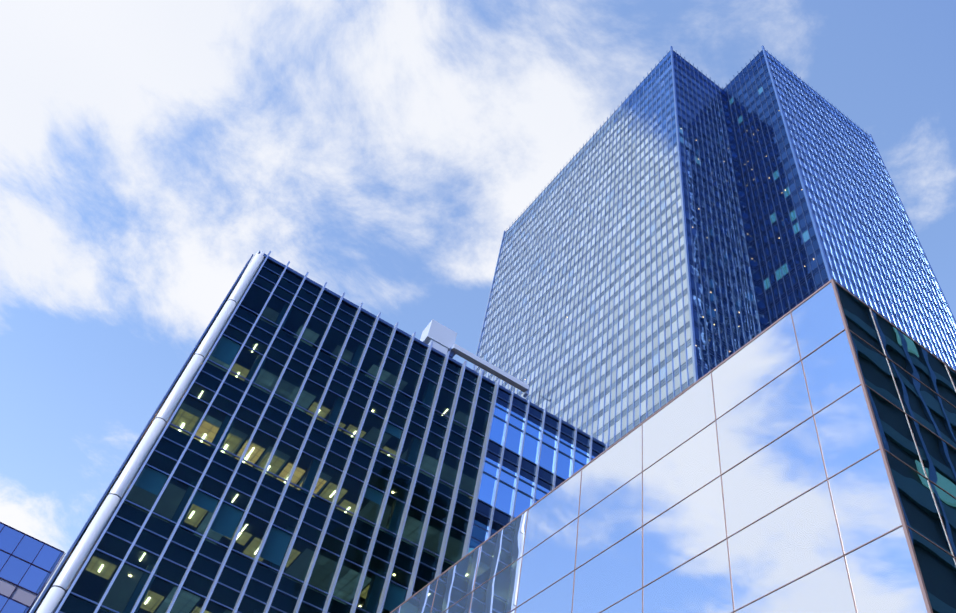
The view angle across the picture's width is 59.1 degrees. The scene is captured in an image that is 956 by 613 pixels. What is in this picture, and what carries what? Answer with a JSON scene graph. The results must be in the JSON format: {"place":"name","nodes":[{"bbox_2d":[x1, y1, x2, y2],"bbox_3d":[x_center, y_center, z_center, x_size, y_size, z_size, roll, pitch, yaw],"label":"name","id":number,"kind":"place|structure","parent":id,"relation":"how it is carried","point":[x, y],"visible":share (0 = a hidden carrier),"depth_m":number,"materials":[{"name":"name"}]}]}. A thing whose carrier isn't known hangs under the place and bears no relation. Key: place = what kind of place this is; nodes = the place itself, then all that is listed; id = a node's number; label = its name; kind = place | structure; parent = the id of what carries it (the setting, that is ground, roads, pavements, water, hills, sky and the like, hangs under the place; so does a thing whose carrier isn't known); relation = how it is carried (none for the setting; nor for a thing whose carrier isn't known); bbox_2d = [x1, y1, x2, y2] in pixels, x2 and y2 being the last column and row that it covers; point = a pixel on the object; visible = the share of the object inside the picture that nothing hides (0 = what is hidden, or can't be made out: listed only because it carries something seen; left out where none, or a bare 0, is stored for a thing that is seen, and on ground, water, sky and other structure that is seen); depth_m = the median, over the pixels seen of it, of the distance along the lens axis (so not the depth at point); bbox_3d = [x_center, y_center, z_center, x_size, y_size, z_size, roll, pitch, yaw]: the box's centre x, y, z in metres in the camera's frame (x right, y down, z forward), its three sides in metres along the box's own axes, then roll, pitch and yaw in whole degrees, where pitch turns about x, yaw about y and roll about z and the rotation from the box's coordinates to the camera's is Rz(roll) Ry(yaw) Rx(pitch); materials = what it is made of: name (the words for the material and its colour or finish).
{"place":"outdoors","nodes":[
{"label":"outdoors","id":0,"kind":"place"},
{"bbox_2d":[0,522,65,612],"bbox_3d":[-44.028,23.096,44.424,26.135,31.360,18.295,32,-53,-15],"label":"building","id":1,"kind":"structure","parent":0,"point":[29,564],"depth_m":51.79,"materials":[{"name":"blue glass"}]},
{"bbox_2d":[0,0,955,612],"label":"sky","id":2,"kind":"structure","parent":0,"point":[386,151],"materials":[{"name":"blue"}]},
{"bbox_2d":[473,45,955,445],"bbox_3d":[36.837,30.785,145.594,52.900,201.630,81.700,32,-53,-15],"label":"tower","id":3,"kind":"structure","parent":0,"point":[680,224],"depth_m":157.24,"materials":[{"name":"blue glass"}]},
{"label":"ground","id":4,"kind":"structure","parent":0,"visible":0},
{"bbox_2d":[30,251,609,612],"bbox_3d":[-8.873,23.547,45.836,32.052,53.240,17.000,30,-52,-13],"label":"building","id":5,"kind":"structure","parent":4,"relation":"on","point":[303,444],"depth_m":47.64,"materials":[{"name":"black glass"}]},
{"bbox_2d":[390,279,955,612],"bbox_3d":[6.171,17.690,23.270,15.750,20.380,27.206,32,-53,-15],"label":"building","id":6,"kind":"structure","parent":4,"relation":"on","point":[800,457],"depth_m":19.98,"materials":[{"name":"blue"}]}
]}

